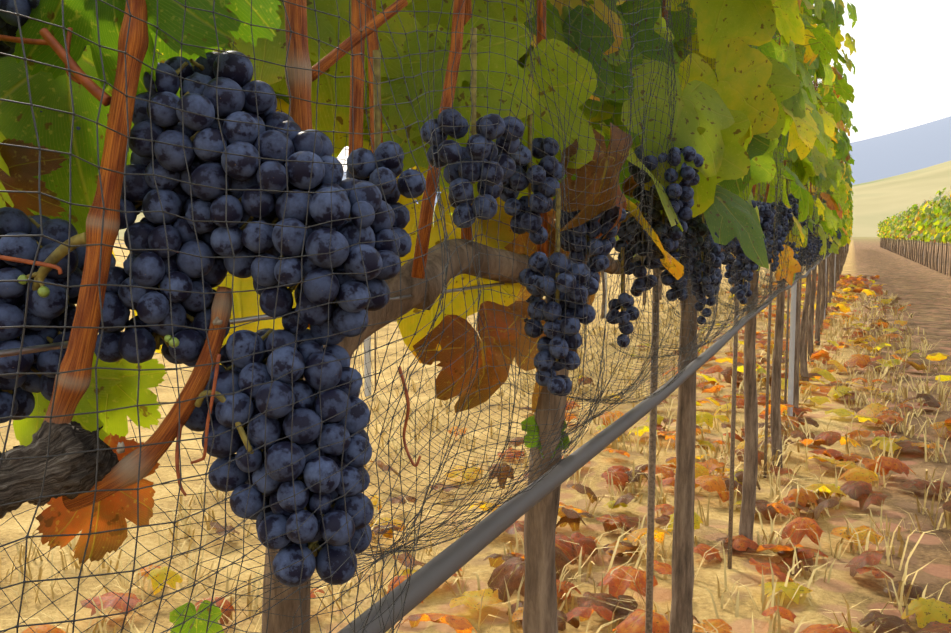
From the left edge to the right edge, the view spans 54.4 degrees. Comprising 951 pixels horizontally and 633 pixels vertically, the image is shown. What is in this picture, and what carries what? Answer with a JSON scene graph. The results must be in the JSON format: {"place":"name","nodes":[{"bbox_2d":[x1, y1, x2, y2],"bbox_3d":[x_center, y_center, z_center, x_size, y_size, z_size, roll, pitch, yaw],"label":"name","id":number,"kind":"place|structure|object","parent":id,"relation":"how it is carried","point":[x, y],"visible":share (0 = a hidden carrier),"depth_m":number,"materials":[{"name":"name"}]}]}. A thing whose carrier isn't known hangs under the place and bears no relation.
{"place":"outdoors","nodes":[
{"label":"outdoors","id":0,"kind":"place"},
{"bbox_2d":[0,421,118,518],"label":"vine trunk","id":1,"kind":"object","parent":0,"point":[21,479],"visible":0.9,"depth_m":0.32,"materials":[{"name":"brown wood"}]},
{"bbox_2d":[43,0,407,511],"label":"vine canes","id":2,"kind":"object","parent":1,"relation":"attached to","point":[72,388],"visible":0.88,"depth_m":0.32,"materials":[{"name":"brown plant"}]},
{"bbox_2d":[0,207,85,422],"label":"grape cluster","id":3,"kind":"object","parent":2,"relation":"hanging from","point":[49,310],"visible":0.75,"depth_m":0.34,"materials":[{"name":"food"}]},
{"bbox_2d":[0,0,89,57],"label":"grape cluster","id":4,"kind":"object","parent":2,"relation":"hanging from","point":[9,26],"visible":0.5,"depth_m":0.34,"materials":[{"name":"blue food"}]},
{"bbox_2d":[69,316,222,453],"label":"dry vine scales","id":5,"kind":"object","parent":2,"relation":"attached to","point":[217,321],"visible":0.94,"depth_m":0.33,"materials":[{"name":"brown plant"}]},
{"bbox_2d":[94,164,229,365],"bbox_3d":[-0.121,-0.019,0.354,0.055,0.078,0.050,2,5,22],"label":"grape cluster","id":6,"kind":"object","parent":2,"relation":"hanging from","point":[149,268],"visible":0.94,"depth_m":0.34,"materials":[{"name":"blue food"}]},
{"bbox_2d":[0,27,420,495],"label":"tendrils","id":7,"kind":"object","parent":2,"relation":"attached to","point":[93,88],"visible":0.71,"depth_m":0.33,"materials":[{"name":"brown plant"}]},
{"bbox_2d":[129,50,399,345],"bbox_3d":[-0.080,-0.045,0.352,0.102,0.113,0.070,2,5,22],"label":"grape cluster","id":8,"kind":"object","parent":2,"relation":"hanging from","point":[207,168],"visible":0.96,"depth_m":0.33,"materials":[{"name":"food"}]},
{"bbox_2d":[185,328,373,585],"bbox_3d":[-0.072,0.052,0.352,0.070,0.095,0.059,2,5,22],"label":"grape cluster","id":9,"kind":"object","parent":2,"relation":"hanging from","point":[280,517],"visible":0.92,"depth_m":0.33,"materials":[{"name":"food"}]},
{"bbox_2d":[26,232,253,453],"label":"grape stems","id":10,"kind":"object","parent":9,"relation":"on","point":[57,254],"visible":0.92,"depth_m":0.33,"materials":[{"name":"green plant"}]},
{"bbox_2d":[0,0,799,632],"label":"vine leaves","id":11,"kind":"object","parent":2,"relation":"attached to","point":[712,118],"visible":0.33,"depth_m":0.63,"materials":[{"name":"green plant"}]},
{"bbox_2d":[413,122,641,412],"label":"dry vine leaves","id":12,"kind":"object","parent":11,"relation":"attached to","point":[444,380],"visible":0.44,"depth_m":0.71,"materials":[{"name":"brown plant"}]},
{"bbox_2d":[17,275,178,347],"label":"unripe grapes","id":13,"kind":"object","parent":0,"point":[43,291],"visible":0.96,"depth_m":0.33,"materials":[{"name":"green food"}]},
{"bbox_2d":[82,254,115,271],"bbox_3d":[-0.210,-0.031,0.466,0.053,0.043,0.066,-1,5,-12],"label":"grape cluster","id":14,"kind":"object","parent":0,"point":[113,261],"depth_m":0.47,"materials":[{"name":"blue food"}]},
{"bbox_2d":[0,80,946,357],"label":"trellis wires","id":15,"kind":"object","parent":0,"point":[58,344],"depth_m":0.34,"materials":[{"name":"grey metal"}]},
{"bbox_2d":[0,237,950,632],"bbox_3d":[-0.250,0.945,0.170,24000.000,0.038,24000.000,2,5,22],"label":"ground","id":16,"kind":"structure","parent":0,"point":[922,291],"depth_m":3.29,"materials":[{"name":"beige soil"}]},
{"bbox_2d":[0,286,950,632],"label":"dry grass tufts","id":17,"kind":"object","parent":16,"relation":"on","point":[774,600],"visible":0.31,"depth_m":3.27,"materials":[{"name":"beige plant"}]},
{"bbox_2d":[21,273,950,632],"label":"fallen leaves","id":18,"kind":"object","parent":16,"relation":"on","point":[929,613],"visible":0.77,"depth_m":3.02,"materials":[{"name":"orange plant"}]},
{"bbox_2d":[162,0,857,632],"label":"vine row","id":19,"kind":"object","parent":16,"relation":"on","point":[681,616],"depth_m":1.85,"materials":[{"name":"green plant"}]},
{"bbox_2d":[0,0,839,632],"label":"bird net","id":20,"kind":"object","parent":19,"relation":"attached to","point":[518,374],"visible":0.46,"depth_m":0.42,"materials":[{"name":"black plastic"}]},
{"bbox_2d":[346,108,800,347],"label":"grape clusters","id":21,"kind":"object","parent":19,"relation":"attached to","point":[390,170],"visible":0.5,"depth_m":0.63,"materials":[{"name":"food"}]},
{"bbox_2d":[373,28,787,310],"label":"vine shoots","id":22,"kind":"object","parent":19,"relation":"attached to","point":[377,111],"visible":0.38,"depth_m":0.53,"materials":[{"name":"plant"}]},
{"bbox_2d":[337,238,947,632],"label":"drip irrigation hose","id":23,"kind":"object","parent":19,"relation":"attached to","point":[435,573],"visible":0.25,"depth_m":0.71,"materials":[{"name":"grey plastic"}]},
{"bbox_2d":[522,297,568,632],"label":"wooden post","id":24,"kind":"object","parent":16,"relation":"on","point":[540,596],"visible":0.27,"depth_m":0.90,"materials":[{"name":"brown wood"}]},
{"bbox_2d":[449,213,721,317],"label":"stems","id":25,"kind":"object","parent":16,"relation":"on","point":[604,299],"depth_m":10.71,"materials":[{"name":"plant"}]},
{"bbox_2d":[364,195,940,427],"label":"trellis posts","id":26,"kind":"object","parent":16,"relation":"on","point":[367,344],"visible":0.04,"depth_m":4.61,"materials":[{"name":"brown wood"}]},
{"bbox_2d":[348,0,838,278],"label":"vine shoots","id":27,"kind":"object","parent":26,"relation":"attached to","point":[425,219],"depth_m":0.57,"materials":[{"name":"plant"}]},
{"bbox_2d":[518,145,849,395],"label":"grape clusters","id":28,"kind":"object","parent":26,"relation":"attached to","point":[684,204],"visible":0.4,"depth_m":0.89,"materials":[{"name":"blue food"}]},
{"bbox_2d":[552,6,847,360],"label":"vine shoots","id":29,"kind":"object","parent":26,"relation":"attached to","point":[558,215],"depth_m":1.22,"materials":[{"name":"green plant"}]},
{"bbox_2d":[892,186,950,231],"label":"vine shoots","id":30,"kind":"object","parent":26,"relation":"attached to","point":[928,206],"visible":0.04,"depth_m":26.83,"materials":[{"name":"plant"}]},
{"bbox_2d":[374,237,948,632],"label":"vine stakes","id":31,"kind":"object","parent":16,"relation":"on","point":[650,519],"visible":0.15,"depth_m":2.58,"materials":[{"name":"brown wood"}]},
{"bbox_2d":[877,187,950,275],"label":"vine row","id":32,"kind":"object","parent":16,"relation":"on","point":[903,223],"depth_m":28.42,"materials":[{"name":"green plant"}]},
{"bbox_2d":[117,161,950,236],"bbox_3d":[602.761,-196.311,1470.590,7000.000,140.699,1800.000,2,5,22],"label":"hill slope","id":33,"kind":"structure","parent":0,"point":[875,203],"depth_m":846.69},
{"bbox_2d":[337,0,950,170],"label":"sky","id":34,"kind":"structure","parent":0,"point":[901,80],"materials":[{"name":"white"}]},
{"bbox_2d":[342,116,950,205],"bbox_3d":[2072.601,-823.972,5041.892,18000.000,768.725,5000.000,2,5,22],"label":"hill ridge","id":35,"kind":"structure","parent":0,"point":[922,146],"depth_m":3622.45,"materials":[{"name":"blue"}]}
]}

